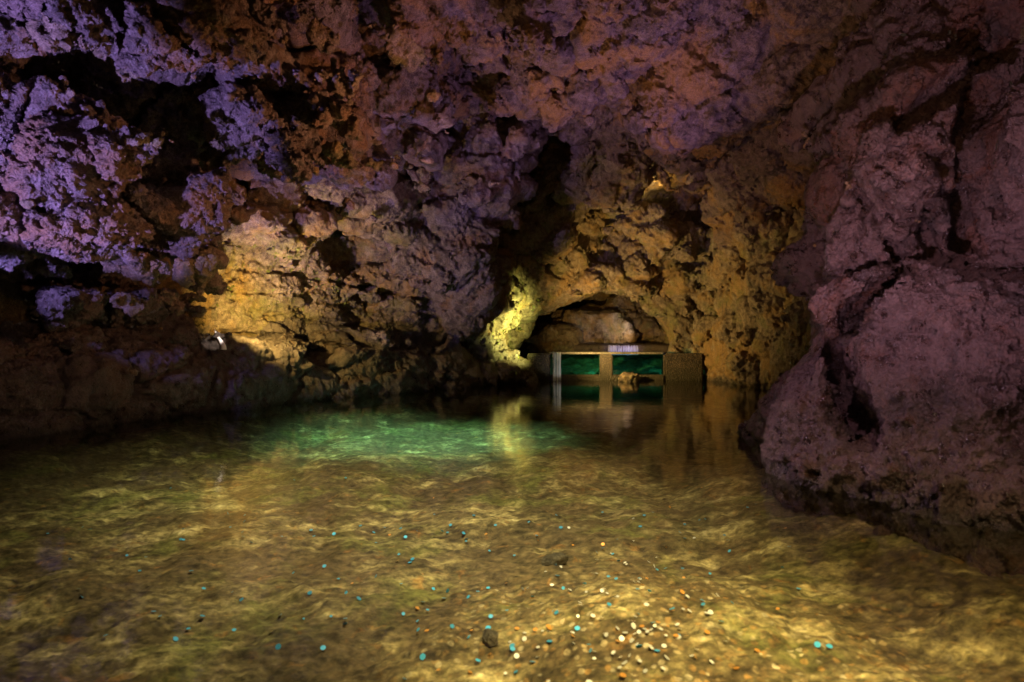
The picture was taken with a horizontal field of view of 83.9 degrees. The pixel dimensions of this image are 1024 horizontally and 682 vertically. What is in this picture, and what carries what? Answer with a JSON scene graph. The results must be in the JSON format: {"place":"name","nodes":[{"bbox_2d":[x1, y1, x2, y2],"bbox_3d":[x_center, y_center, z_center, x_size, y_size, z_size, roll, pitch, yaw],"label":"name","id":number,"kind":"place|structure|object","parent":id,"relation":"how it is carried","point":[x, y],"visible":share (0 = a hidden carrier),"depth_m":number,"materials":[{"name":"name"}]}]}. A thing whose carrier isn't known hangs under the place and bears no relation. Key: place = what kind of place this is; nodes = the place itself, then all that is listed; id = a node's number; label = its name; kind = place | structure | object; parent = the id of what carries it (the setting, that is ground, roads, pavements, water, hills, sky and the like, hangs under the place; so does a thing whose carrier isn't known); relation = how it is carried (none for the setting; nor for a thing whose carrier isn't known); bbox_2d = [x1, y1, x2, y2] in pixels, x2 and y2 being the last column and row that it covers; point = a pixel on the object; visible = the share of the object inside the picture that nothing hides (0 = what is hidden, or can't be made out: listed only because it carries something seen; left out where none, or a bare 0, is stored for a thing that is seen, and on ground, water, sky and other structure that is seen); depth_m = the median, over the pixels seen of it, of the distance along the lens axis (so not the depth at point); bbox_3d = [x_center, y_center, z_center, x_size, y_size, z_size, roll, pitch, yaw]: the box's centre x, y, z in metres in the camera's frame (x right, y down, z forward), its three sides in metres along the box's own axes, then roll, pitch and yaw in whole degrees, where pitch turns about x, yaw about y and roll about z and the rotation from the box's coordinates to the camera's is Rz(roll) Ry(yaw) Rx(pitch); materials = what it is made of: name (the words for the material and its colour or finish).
{"place":"outdoors","nodes":[
{"label":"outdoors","id":0,"kind":"place"},
{"bbox_2d":[23,380,769,439],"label":"water","id":1,"kind":"structure","parent":0,"point":[679,393],"depth_m":12.09,"materials":[{"name":"liquid"}]},
{"bbox_2d":[618,372,639,381],"bbox_3d":[3.469,1.149,16.907,0.657,0.451,0.599,0,0,0],"label":"boulder","id":2,"kind":"object","parent":1,"relation":"in","point":[628,377],"visible":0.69,"depth_m":16.70,"materials":[{"name":"brown stone"}]},
{"bbox_2d":[0,0,858,249],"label":"cave ceiling","id":3,"kind":"structure","parent":0,"point":[667,97],"depth_m":9.59,"materials":[{"name":"stone"}]},
{"bbox_2d":[248,57,456,191],"bbox_3d":[-2.665,-3.766,10.139,3.955,2.558,2.773,0,0,-31],"label":"hanging rock","id":4,"kind":"object","parent":3,"relation":"hanging from","point":[399,92],"visible":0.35,"depth_m":10.08,"materials":[{"name":"stone"}]},
{"bbox_2d":[0,397,1023,681],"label":"pool bed","id":5,"kind":"object","parent":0,"point":[862,599],"visible":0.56,"depth_m":4.14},
{"bbox_2d":[0,306,537,451],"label":"rock bank","id":6,"kind":"object","parent":5,"relation":"on","point":[62,387],"visible":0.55,"depth_m":9.63,"materials":[{"name":"brown stone"}]},
{"bbox_2d":[0,243,164,311],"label":"boulder","id":7,"kind":"object","parent":6,"relation":"on","point":[25,273],"visible":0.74,"depth_m":8.07,"materials":[{"name":"stone"}]},
{"bbox_2d":[30,290,150,332],"bbox_3d":[-6.195,-0.439,8.356,0.842,0.564,1.418,0,0,20],"label":"boulder","id":8,"kind":"object","parent":6,"relation":"on","point":[68,310],"visible":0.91,"depth_m":7.96,"materials":[{"name":"stone"}]},
{"bbox_2d":[162,303,209,345],"bbox_3d":[-5.821,-0.292,10.089,0.514,0.754,0.910,0,0,25],"label":"boulder","id":9,"kind":"object","parent":6,"relation":"on","point":[183,328],"visible":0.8,"depth_m":9.98,"materials":[{"name":"brown stone"}]},
{"bbox_2d":[214,328,226,349],"bbox_3d":[-5.144,-0.038,10.040,0.223,0.381,0.055,0,0,0],"label":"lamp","id":10,"kind":"object","parent":6,"relation":"on","point":[223,345],"visible":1,"depth_m":10.02,"materials":[{"name":"white"}]},
{"bbox_2d":[489,268,522,339],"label":"rock pier","id":11,"kind":"structure","parent":6,"relation":"on","point":[499,325],"depth_m":16.19,"materials":[{"name":"beige stone"}]},
{"bbox_2d":[420,653,425,659],"bbox_3d":[-0.450,1.589,2.866,0.030,0.030,0.003,-11,-38,-3],"label":"coin","id":12,"kind":"object","parent":5,"relation":"on","point":[422,656],"visible":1,"depth_m":2.87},
{"bbox_2d":[482,628,498,647],"bbox_3d":[-0.113,1.551,2.976,0.085,0.085,0.089,0,0,-20],"label":"stone","id":13,"kind":"object","parent":5,"relation":"on","point":[489,638],"visible":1,"depth_m":2.95,"materials":[{"name":"stone"}]},
{"bbox_2d":[541,552,568,565],"bbox_3d":[0.305,1.586,4.122,0.227,0.085,0.100,0,0,-34],"label":"stone","id":14,"kind":"object","parent":5,"relation":"on","point":[558,559],"visible":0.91,"depth_m":4.09,"materials":[{"name":"brown stone"}]},
{"bbox_2d":[542,343,668,373],"bbox_3d":[3.558,0.853,20.750,5.279,1.511,1.040,0,0,0],"label":"stone step","id":15,"kind":"object","parent":5,"relation":"on","point":[605,347],"visible":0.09,"depth_m":20.26,"materials":[{"name":"grey stone"}]},
{"bbox_2d":[608,345,637,351],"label":"waterfall","id":16,"kind":"structure","parent":15,"relation":"attached to","point":[633,348],"depth_m":20.21,"materials":[{"name":"white liquid"}]},
{"bbox_2d":[527,352,702,395],"bbox_3d":[3.156,1.029,17.550,5.374,1.385,0.400,0,0,0],"label":"weir","id":17,"kind":"object","parent":5,"relation":"on","point":[682,366],"visible":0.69,"depth_m":17.36,"materials":[{"name":"concrete"}]},
{"bbox_2d":[555,352,560,380],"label":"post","id":18,"kind":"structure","parent":17,"relation":"attached to","point":[559,364],"depth_m":17.28,"materials":[{"name":"grey concrete"}]},
{"bbox_2d":[814,641,820,646],"bbox_3d":[1.444,1.434,2.690,0.030,0.002,0.029,-40,27,-22],"label":"coin","id":19,"kind":"object","parent":5,"relation":"on","point":[817,644],"visible":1,"depth_m":2.69,"materials":[{"name":"teal metal"}]},
{"bbox_2d":[737,249,903,515],"bbox_3d":[3.455,0.394,6.049,2.312,3.363,3.102,0,0,0],"label":"boulder","id":20,"kind":"object","parent":5,"relation":"on","point":[780,433],"visible":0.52,"depth_m":5.43,"materials":[{"name":"stone"}]},
{"bbox_2d":[807,259,1023,578],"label":"boulder","id":21,"kind":"object","parent":5,"relation":"on","point":[933,460],"visible":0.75,"depth_m":4.35,"materials":[{"name":"stone"}]},
{"bbox_2d":[786,16,1010,296],"bbox_3d":[4.353,-1.668,6.721,2.032,3.618,4.433,0,0,19],"label":"rock slab","id":22,"kind":"object","parent":21,"relation":"on","point":[906,141],"visible":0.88,"depth_m":5.33,"materials":[{"name":"stone"}]},
{"bbox_2d":[0,13,1023,495],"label":"cave wall","id":23,"kind":"structure","parent":0,"point":[640,267],"depth_m":14.26,"materials":[{"name":"brown stone"}]},
{"bbox_2d":[0,28,258,266],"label":"rock block","id":24,"kind":"object","parent":23,"relation":"attached to","point":[112,205],"visible":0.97,"depth_m":5.47,"materials":[{"name":"stone"}]},
{"bbox_2d":[11,0,382,183],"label":"rock shelf","id":25,"kind":"object","parent":23,"relation":"attached to","point":[282,115],"visible":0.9,"depth_m":5.99,"materials":[{"name":"brown stone"}]},
{"bbox_2d":[216,244,383,310],"bbox_3d":[-4.457,-1.288,12.748,1.511,1.298,4.166,0,0,20],"label":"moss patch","id":26,"kind":"object","parent":23,"relation":"attached to","point":[275,256],"visible":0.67,"depth_m":12.00,"materials":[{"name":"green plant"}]},
{"bbox_2d":[383,110,555,347],"bbox_3d":[-1.223,-2.640,14.013,3.890,5.632,4.045,0,0,-25],"label":"rock column","id":27,"kind":"object","parent":23,"relation":"attached to","point":[451,264],"visible":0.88,"depth_m":13.29,"materials":[{"name":"stone"}]},
{"bbox_2d":[447,222,573,382],"bbox_3d":[0.219,-0.957,16.704,3.287,5.641,4.250,0,0,20],"label":"moss clump","id":28,"kind":"object","parent":23,"relation":"attached to","point":[519,303],"visible":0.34,"depth_m":16.23,"materials":[{"name":"green plant"}]},
{"bbox_2d":[776,0,1023,175],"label":"rock slab","id":29,"kind":"object","parent":23,"relation":"attached to","point":[987,33],"visible":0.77,"depth_m":6.04,"materials":[{"name":"brown stone"}]},
{"bbox_2d":[960,42,1023,267],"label":"rock slab","id":30,"kind":"object","parent":23,"relation":"attached to","point":[998,241],"visible":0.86,"depth_m":4.87,"materials":[{"name":"brown stone"}]},
{"bbox_2d":[519,353,663,354],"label":"water","id":31,"kind":"structure","parent":0,"point":[597,354],"depth_m":18.26,"materials":[{"name":"green liquid"}]},
{"bbox_2d":[524,356,661,374],"bbox_3d":[3.000,0.827,18.955,6.000,0.578,2.390,0,0,0],"label":"pool bed","id":32,"kind":"object","parent":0,"point":[621,365],"visible":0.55,"depth_m":19.07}
]}

